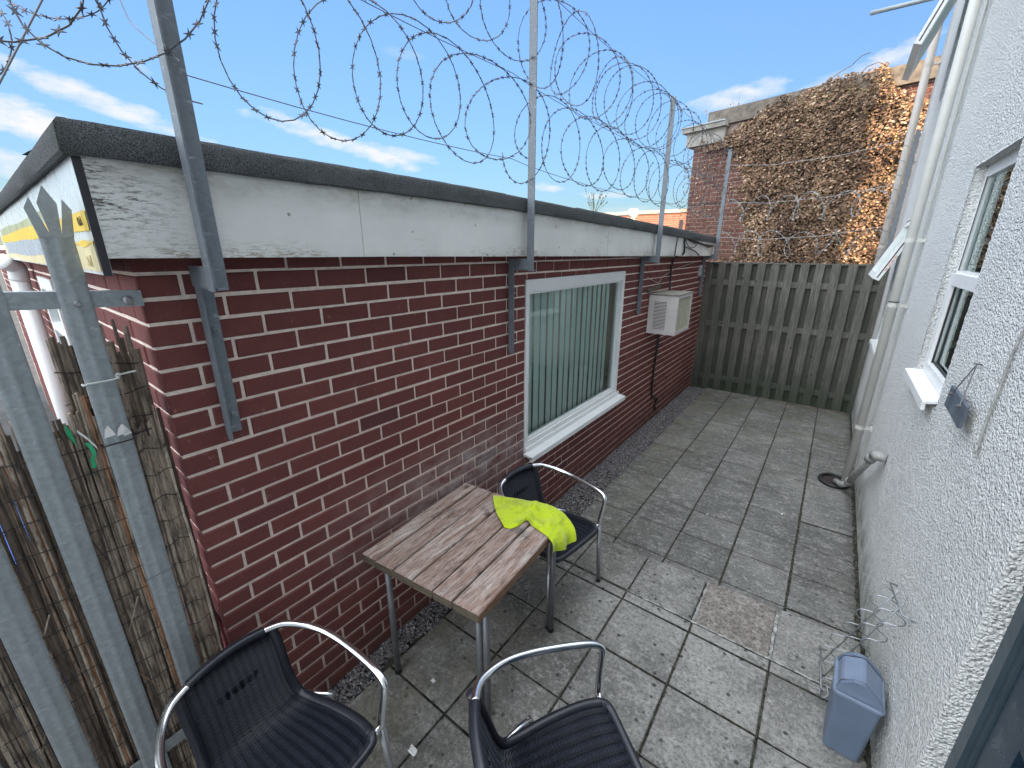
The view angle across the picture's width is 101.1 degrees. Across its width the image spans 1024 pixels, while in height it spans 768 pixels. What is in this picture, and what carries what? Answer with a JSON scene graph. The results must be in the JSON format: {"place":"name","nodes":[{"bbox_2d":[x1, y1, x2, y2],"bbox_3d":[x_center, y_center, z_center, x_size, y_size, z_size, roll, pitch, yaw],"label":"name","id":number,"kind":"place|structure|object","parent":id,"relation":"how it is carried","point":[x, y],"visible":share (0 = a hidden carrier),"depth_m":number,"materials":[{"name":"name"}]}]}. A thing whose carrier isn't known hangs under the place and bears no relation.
{"place":"outdoors","nodes":[
{"label":"outdoors","id":0,"kind":"place"},
{"bbox_2d":[0,0,110,74],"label":"razor wire","id":1,"kind":"object","parent":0,"point":[11,46],"visible":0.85,"depth_m":1.32,"materials":[{"name":"metal"}]},
{"bbox_2d":[0,269,607,767],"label":"ground","id":2,"kind":"structure","parent":0,"point":[4,419],"depth_m":6.99,"materials":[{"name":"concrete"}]},
{"bbox_2d":[0,502,69,767],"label":"blue crate","id":3,"kind":"object","parent":2,"relation":"on","point":[21,576],"depth_m":1.78,"materials":[{"name":"plastic"}]},
{"bbox_2d":[0,116,715,690],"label":"brick building","id":4,"kind":"structure","parent":2,"relation":"on","point":[382,380],"depth_m":1.89,"materials":[{"name":"brick"}]},
{"bbox_2d":[0,0,42,83],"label":"wire","id":5,"kind":"object","parent":4,"relation":"attached to","point":[18,46],"depth_m":1.22,"materials":[{"name":"metal"}]},
{"bbox_2d":[0,254,69,427],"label":"downpipe","id":6,"kind":"object","parent":4,"relation":"attached to","point":[18,273],"visible":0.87,"depth_m":3.18,"materials":[{"name":"white plastic"}]},
{"bbox_2d":[36,276,91,405],"bbox_3d":[-2.935,-0.313,2.964,0.800,1.100,0.339,13,22,35],"label":"window","id":7,"kind":"structure","parent":4,"relation":"in","point":[56,316],"depth_m":2.77,"materials":[{"name":"white plastic"}]},
{"bbox_2d":[146,0,241,440],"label":"steel post","id":8,"kind":"object","parent":4,"relation":"attached to","point":[208,278],"visible":1,"depth_m":1.20,"materials":[{"name":"grey metal"}]},
{"bbox_2d":[0,0,211,67],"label":"razor wire","id":9,"kind":"object","parent":8,"relation":"attached to","point":[58,30],"visible":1,"depth_m":0.96,"materials":[{"name":"metal"}]},
{"bbox_2d":[119,0,180,61],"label":"loose wire","id":10,"kind":"object","parent":8,"relation":"attached to","point":[141,32],"visible":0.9,"depth_m":1.16,"materials":[{"name":"metal"}]},
{"bbox_2d":[187,75,718,217],"bbox_3d":[1.026,-1.594,3.554,0.003,0.038,6.420,13,22,35],"label":"straining wire","id":11,"kind":"object","parent":8,"relation":"attached to","point":[388,131],"visible":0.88,"depth_m":1.56,"materials":[{"name":"metal"}]},
{"bbox_2d":[361,0,715,184],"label":"straining wire","id":12,"kind":"object","parent":8,"relation":"attached to","point":[499,67],"visible":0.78,"depth_m":1.94,"materials":[{"name":"metal"}]},
{"bbox_2d":[514,95,668,203],"bbox_3d":[0.743,-1.660,3.146,0.173,0.459,2.264,13,22,35],"label":"razor wire","id":13,"kind":"object","parent":12,"relation":"hanging from","point":[579,137],"visible":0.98,"depth_m":2.99,"materials":[{"name":"metal"}]},
{"bbox_2d":[558,1,728,149],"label":"straining wire","id":14,"kind":"object","parent":8,"relation":"attached to","point":[621,58],"visible":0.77,"depth_m":2.83,"materials":[{"name":"metal"}]},
{"bbox_2d":[516,0,682,150],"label":"razor wire","id":15,"kind":"object","parent":14,"relation":"hanging from","point":[596,83],"visible":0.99,"depth_m":2.85,"materials":[{"name":"metal"}]},
{"bbox_2d":[655,100,736,181],"bbox_3d":[2.212,-2.675,4.876,0.359,0.506,2.445,13,22,35],"label":"razor wire","id":16,"kind":"object","parent":14,"relation":"hanging from","point":[721,140],"visible":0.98,"depth_m":4.67,"materials":[{"name":"metal"}]},
{"bbox_2d":[201,593,228,646],"bbox_3d":[-1.170,1.152,1.717,0.112,0.943,0.057,8,19,23],"label":"red hose","id":17,"kind":"object","parent":4,"relation":"attached to","point":[225,641],"visible":0.09,"depth_m":1.67,"materials":[{"name":"red rubber"}]},
{"bbox_2d":[508,0,537,353],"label":"steel post","id":18,"kind":"object","parent":4,"relation":"attached to","point":[527,264],"visible":1,"depth_m":2.37,"materials":[{"name":"grey metal"}]},
{"bbox_2d":[95,0,550,184],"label":"razor wire","id":19,"kind":"object","parent":18,"relation":"attached to","point":[105,23],"visible":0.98,"depth_m":1.57,"materials":[{"name":"metal"}]},
{"bbox_2d":[413,0,546,62],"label":"razor wire","id":20,"kind":"object","parent":18,"relation":"attached to","point":[480,8],"visible":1,"depth_m":1.95,"materials":[{"name":"metal"}]},
{"bbox_2d":[523,271,625,462],"bbox_3d":[0.604,-0.270,3.663,0.182,1.321,1.762,13,22,35],"label":"window","id":21,"kind":"structure","parent":4,"relation":"in","point":[536,443],"depth_m":3.58,"materials":[{"name":"white plastic"}]},
{"bbox_2d":[585,188,609,210],"bbox_3d":[1.061,-2.285,5.268,0.292,0.299,0.122,9,20,27],"label":"roof weed","id":22,"kind":"object","parent":4,"relation":"on","point":[589,203],"visible":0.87,"depth_m":5.27,"materials":[{"name":"plant"}]},
{"bbox_2d":[647,284,661,292],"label":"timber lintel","id":23,"kind":"structure","parent":4,"relation":"attached to","point":[654,288],"depth_m":4.74,"materials":[{"name":"brown wood"}]},
{"bbox_2d":[651,334,659,409],"bbox_3d":[1.871,-0.162,5.429,0.026,1.156,0.307,13,22,35],"label":"black cable","id":24,"kind":"object","parent":4,"relation":"attached to","point":[656,398],"visible":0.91,"depth_m":5.31,"materials":[{"name":"black rubber"}]},
{"bbox_2d":[636,96,675,314],"bbox_3d":[1.412,-1.670,4.155,0.197,1.972,0.056,14,22,37],"label":"steel post","id":25,"kind":"object","parent":4,"relation":"attached to","point":[651,259],"visible":0.99,"depth_m":4.09,"materials":[{"name":"grey metal"}]},
{"bbox_2d":[646,290,693,335],"bbox_3d":[1.837,-0.841,4.910,0.331,0.444,0.572,13,22,35],"label":"air conditioner","id":26,"kind":"object","parent":4,"relation":"attached to","point":[669,311],"visible":1,"depth_m":4.72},
{"bbox_2d":[669,238,713,289],"bbox_3d":[2.391,-1.602,5.593,0.144,0.617,1.589,13,22,35],"label":"black cable","id":27,"kind":"object","parent":4,"relation":"attached to","point":[683,253],"visible":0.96,"depth_m":5.12,"materials":[{"name":"black rubber"}]},
{"bbox_2d":[674,237,711,255],"bbox_3d":[2.378,-1.771,5.420,0.015,0.232,1.786,13,22,35],"label":"black cable","id":28,"kind":"object","parent":4,"relation":"attached to","point":[687,239],"visible":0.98,"depth_m":4.77,"materials":[{"name":"black rubber"}]},
{"bbox_2d":[698,265,702,275],"bbox_3d":[2.775,-1.676,6.216,0.032,0.150,0.100,13,22,35],"label":"junction box","id":29,"kind":"object","parent":4,"relation":"attached to","point":[700,270],"visible":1,"depth_m":6.19,"materials":[{"name":"grey plastic"}]},
{"bbox_2d":[698,150,731,295],"bbox_3d":[2.917,-2.269,6.066,0.197,1.964,0.056,14,22,37],"label":"steel post","id":30,"kind":"object","parent":4,"relation":"attached to","point":[714,255],"visible":0.97,"depth_m":6.00,"materials":[{"name":"grey metal"}]},
{"bbox_2d":[648,160,732,219],"bbox_3d":[2.213,-2.250,5.015,0.324,0.478,2.506,13,22,35],"label":"razor wire","id":31,"kind":"object","parent":30,"relation":"attached to","point":[693,192],"visible":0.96,"depth_m":4.84,"materials":[{"name":"metal"}]},
{"bbox_2d":[851,0,1023,767],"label":"rendered house","id":32,"kind":"structure","parent":2,"relation":"on","point":[939,503],"depth_m":1.79,"materials":[{"name":"white paint"}]},
{"bbox_2d":[832,450,887,486],"bbox_3d":[2.845,0.726,3.472,0.120,0.839,1.226,11,21,31],"label":"waste pipe","id":33,"kind":"object","parent":32,"relation":"attached to","point":[872,457],"visible":0.99,"depth_m":3.23,"materials":[{"name":"paint"}]},
{"bbox_2d":[868,221,909,357],"bbox_3d":[4.050,-1.036,4.483,0.424,1.540,1.500,13,22,35],"label":"window","id":34,"kind":"structure","parent":32,"relation":"in","point":[893,251],"depth_m":4.42,"materials":[{"name":"white plastic"}]},
{"bbox_2d":[874,130,920,257],"bbox_3d":[4.611,-1.898,5.154,0.163,2.120,0.047,4,18,11],"label":"steel post","id":35,"kind":"object","parent":32,"relation":"attached to","point":[905,183],"visible":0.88,"depth_m":5.00,"materials":[{"name":"metal"}]},
{"bbox_2d":[724,228,888,257],"bbox_3d":[3.835,-1.900,5.689,1.889,0.375,0.304,12,21,33],"label":"razor wire","id":36,"kind":"object","parent":35,"relation":"attached to","point":[887,239],"visible":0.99,"depth_m":5.61,"materials":[{"name":"metal"}]},
{"bbox_2d":[722,225,890,239],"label":"straining wire","id":37,"kind":"object","parent":35,"relation":"attached to","point":[808,236],"visible":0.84,"depth_m":5.67,"materials":[{"name":"metal"}]},
{"bbox_2d":[730,188,893,221],"bbox_3d":[3.828,-2.337,5.555,1.862,0.370,0.308,13,22,35],"label":"razor wire","id":38,"kind":"object","parent":35,"relation":"attached to","point":[742,214],"visible":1,"depth_m":5.48,"materials":[{"name":"metal"}]},
{"bbox_2d":[734,183,899,202],"bbox_3d":[3.812,-2.466,5.504,1.929,0.154,0.042,11,20,30],"label":"straining wire","id":39,"kind":"object","parent":35,"relation":"attached to","point":[814,198],"visible":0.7,"depth_m":5.42,"materials":[{"name":"metal"}]},
{"bbox_2d":[775,138,912,164],"bbox_3d":[3.812,-2.914,5.362,1.929,0.154,0.042,11,20,30],"label":"straining wire","id":40,"kind":"object","parent":35,"relation":"attached to","point":[843,154],"visible":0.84,"depth_m":5.21,"materials":[{"name":"metal"}]},
{"bbox_2d":[870,0,932,15],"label":"overflow pipe","id":41,"kind":"object","parent":32,"relation":"attached to","point":[894,7],"visible":1,"depth_m":3.40,"materials":[{"name":"plastic"}]},
{"bbox_2d":[874,24,942,263],"bbox_3d":[4.828,-2.987,5.065,0.149,7.050,0.090,13,22,35],"label":"drainpipe","id":42,"kind":"object","parent":32,"relation":"attached to","point":[929,62],"visible":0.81,"depth_m":5.08,"materials":[{"name":"beige paint"}]},
{"bbox_2d":[841,0,981,480],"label":"drainpipe","id":43,"kind":"object","parent":32,"relation":"attached to","point":[959,60],"visible":0.99,"depth_m":3.30,"materials":[{"name":"beige paint"}]},
{"bbox_2d":[857,0,988,465],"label":"thin pipe","id":44,"kind":"object","parent":32,"relation":"attached to","point":[975,41],"visible":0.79,"depth_m":3.31,"materials":[{"name":"beige paint"}]},
{"bbox_2d":[902,0,956,80],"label":"window","id":45,"kind":"structure","parent":32,"relation":"in","point":[943,8],"depth_m":3.88,"materials":[{"name":"white plastic"}]},
{"bbox_2d":[903,147,1020,409],"bbox_3d":[2.406,-0.542,2.204,0.233,1.368,1.208,13,22,35],"label":"window","id":46,"kind":"structure","parent":32,"relation":"in","point":[926,384],"depth_m":2.26,"materials":[{"name":"white plastic"}]},
{"bbox_2d":[944,363,982,428],"bbox_3d":[1.742,0.025,1.625,0.046,0.225,0.290,13,22,35],"label":"slate plaque","id":47,"kind":"object","parent":32,"relation":"attached to","point":[957,406],"visible":1,"depth_m":1.61,"materials":[{"name":"stone"}]},
{"bbox_2d":[944,586,1023,767],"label":"door","id":48,"kind":"structure","parent":32,"relation":"in","point":[991,735],"depth_m":1.13,"materials":[{"name":"blue paint"}]},
{"bbox_2d":[972,327,1023,453],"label":"wall cable","id":49,"kind":"object","parent":32,"relation":"attached to","point":[975,448],"depth_m":1.37,"materials":[{"name":"paint"}]},
{"bbox_2d":[0,0,953,244],"label":"sky","id":50,"kind":"structure","parent":0,"point":[708,55],"materials":[{"name":"blue"}]},
{"bbox_2d":[330,385,871,767],"bbox_3d":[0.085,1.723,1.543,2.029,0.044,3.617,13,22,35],"label":"paving","id":51,"kind":"structure","parent":0,"point":[669,727],"depth_m":2.19,"materials":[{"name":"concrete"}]},
{"bbox_2d":[0,185,199,767],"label":"palisade fence","id":52,"kind":"object","parent":51,"relation":"on","point":[74,299],"visible":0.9,"depth_m":1.22,"materials":[{"name":"metal"}]},
{"bbox_2d":[0,392,197,767],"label":"reed screen","id":53,"kind":"object","parent":52,"relation":"attached to","point":[158,684],"visible":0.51,"depth_m":1.27,"materials":[{"name":"brown wicker"}]},
{"bbox_2d":[43,615,49,639],"bbox_3d":[-1.357,0.733,1.222,0.005,0.121,0.053,13,22,35],"label":"loose reed","id":54,"kind":"object","parent":53,"relation":"attached to","point":[46,627],"visible":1,"depth_m":1.22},
{"bbox_2d":[64,425,96,467],"bbox_3d":[-1.240,0.179,1.216,0.010,0.150,0.045,13,22,35],"label":"green tape","id":55,"kind":"object","parent":53,"relation":"attached to","point":[89,445],"visible":1,"depth_m":1.23,"materials":[{"name":"green plastic"}]},
{"bbox_2d":[77,430,102,459],"bbox_3d":[-1.230,0.182,1.229,0.006,0.116,0.032,13,22,35],"label":"white tape","id":56,"kind":"object","parent":53,"relation":"hanging from","point":[85,437],"visible":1,"depth_m":1.22,"materials":[{"name":"plastic"}]},
{"bbox_2d":[128,596,138,631],"bbox_3d":[-1.248,0.758,1.390,0.005,0.111,0.048,13,22,35],"label":"loose reed","id":57,"kind":"object","parent":53,"relation":"attached to","point":[133,613],"visible":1,"depth_m":1.39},
{"bbox_2d":[81,370,135,386],"bbox_3d":[-1.173,-0.016,1.231,0.042,0.020,0.126,13,22,35],"label":"cable tie","id":58,"kind":"object","parent":52,"relation":"attached to","point":[117,375],"visible":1,"depth_m":1.22,"materials":[{"name":"white plastic"}]},
{"bbox_2d":[105,424,131,437],"bbox_3d":[-1.173,0.138,1.252,0.001,0.045,0.062,13,22,35],"label":"torn sticker","id":59,"kind":"object","parent":52,"relation":"attached to","point":[122,429],"visible":1,"depth_m":1.26,"materials":[{"name":"white paper"}]},
{"bbox_2d":[45,319,204,672],"bbox_3d":[-1.222,0.682,1.485,0.031,1.818,0.197,13,22,35],"label":"reed screen","id":60,"kind":"object","parent":52,"relation":"attached to","point":[135,394],"visible":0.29,"depth_m":1.28,"materials":[{"name":"brown wicker"}]},
{"bbox_2d":[101,427,151,448],"bbox_3d":[-1.173,0.165,1.288,0.041,0.018,0.126,13,22,35],"label":"cable tie","id":61,"kind":"object","parent":52,"relation":"attached to","point":[133,435],"visible":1,"depth_m":1.28,"materials":[{"name":"black plastic"}]},
{"bbox_2d":[144,563,173,580],"bbox_3d":[-1.185,0.630,1.415,0.035,0.011,0.078,13,22,35],"label":"cable tie","id":62,"kind":"object","parent":52,"relation":"attached to","point":[160,573],"visible":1,"depth_m":1.41,"materials":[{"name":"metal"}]},
{"bbox_2d":[127,405,223,666],"bbox_3d":[-1.168,0.845,1.566,0.028,1.618,0.104,13,22,35],"label":"reed screen","id":63,"kind":"object","parent":52,"relation":"attached to","point":[155,455],"visible":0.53,"depth_m":1.46,"materials":[{"name":"brown wicker"}]},
{"bbox_2d":[153,620,393,767],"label":"bistro chair","id":64,"kind":"object","parent":51,"relation":"on","point":[248,700],"visible":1,"depth_m":1.51,"materials":[{"name":"metal"}]},
{"bbox_2d":[408,744,416,756],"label":"litter","id":65,"kind":"object","parent":51,"relation":"on","point":[412,750],"visible":1,"depth_m":1.84,"materials":[{"name":"white paper"}]},
{"bbox_2d":[362,483,555,716],"bbox_3d":[-0.209,1.102,2.245,0.680,0.722,0.795,11,21,32],"label":"garden table","id":66,"kind":"object","parent":51,"relation":"on","point":[462,550],"visible":0.75,"depth_m":2.00,"materials":[{"name":"brown wood"}]},
{"bbox_2d":[493,495,575,552],"bbox_3d":[0.090,0.743,2.280,0.523,0.150,0.286,7,19,22],"label":"cloth","id":67,"kind":"object","parent":66,"relation":"on","point":[554,525],"visible":1,"depth_m":2.24,"materials":[{"name":"yellow fabric"}]},
{"bbox_2d":[328,386,764,705],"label":"gravel","id":68,"kind":"structure","parent":51,"relation":"on","point":[691,393],"depth_m":3.90,"materials":[{"name":"grey gravel"}]},
{"bbox_2d":[498,463,606,629],"bbox_3d":[0.213,0.954,2.681,0.541,0.742,0.587,17,24,42],"label":"bistro chair","id":69,"kind":"object","parent":51,"relation":"on","point":[523,482],"visible":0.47,"depth_m":2.70,"materials":[{"name":"metal"}]},
{"bbox_2d":[466,640,642,767],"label":"bistro chair","id":70,"kind":"object","parent":51,"relation":"on","point":[588,733],"visible":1,"depth_m":1.48,"materials":[{"name":"metal"}]},
{"bbox_2d":[822,652,884,761],"bbox_3d":[1.474,1.396,1.830,0.170,0.416,0.206,14,22,37],"label":"swing bin","id":71,"kind":"object","parent":51,"relation":"on","point":[855,711],"visible":1,"depth_m":1.77,"materials":[{"name":"grey plastic"}]},
{"bbox_2d":[818,582,915,697],"bbox_3d":[1.634,1.196,1.991,0.208,0.725,0.474,13,22,35],"label":"wire rack","id":72,"kind":"object","parent":51,"relation":"on","point":[866,637],"visible":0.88,"depth_m":1.97,"materials":[{"name":"silver metal"}]},
{"bbox_2d":[628,209,637,219],"bbox_3d":[4.448,-5.837,15.639,0.340,1.204,0.331,13,22,35],"label":"flue cap","id":73,"kind":"object","parent":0,"point":[632,213],"visible":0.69,"depth_m":15.38,"materials":[{"name":"white metal"}]},
{"bbox_2d":[607,208,686,229],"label":"distant building","id":74,"kind":"structure","parent":0,"point":[671,217],"depth_m":23.25,"materials":[{"name":"orange brick"}]},
{"bbox_2d":[679,220,683,228],"bbox_3d":[9.159,-8.459,22.877,0.200,0.850,0.020,13,22,35],"label":"slot window","id":75,"kind":"structure","parent":74,"relation":"in","point":[680,226],"depth_m":22.82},
{"bbox_2d":[581,388,861,642],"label":"paving","id":76,"kind":"structure","parent":0,"point":[692,467],"depth_m":3.72,"materials":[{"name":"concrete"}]},
{"bbox_2d":[690,262,889,413],"bbox_3d":[3.809,-0.728,6.105,2.134,1.972,0.071,13,22,35],"label":"wooden fence","id":77,"kind":"object","parent":76,"relation":"on","point":[797,333],"visible":0.94,"depth_m":6.00,"materials":[{"name":"grey wood"}]},
{"bbox_2d":[818,472,848,488],"bbox_3d":[3.144,0.943,4.116,0.262,0.032,0.302,13,22,35],"label":"gully","id":78,"kind":"object","parent":76,"relation":"on","point":[826,478],"visible":0.8,"depth_m":4.15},
{"bbox_2d":[681,55,940,261],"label":"ivy building","id":79,"kind":"structure","parent":0,"point":[719,126],"depth_m":7.88,"materials":[{"name":"brick"}]},
{"bbox_2d":[676,48,940,265],"bbox_3d":[4.686,-3.332,7.107,0.343,3.376,4.216,-13,22,-36],"label":"ivy","id":80,"kind":"object","parent":79,"relation":"attached to","point":[875,114],"visible":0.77,"depth_m":6.71,"materials":[{"name":"brown plant"}]}
]}

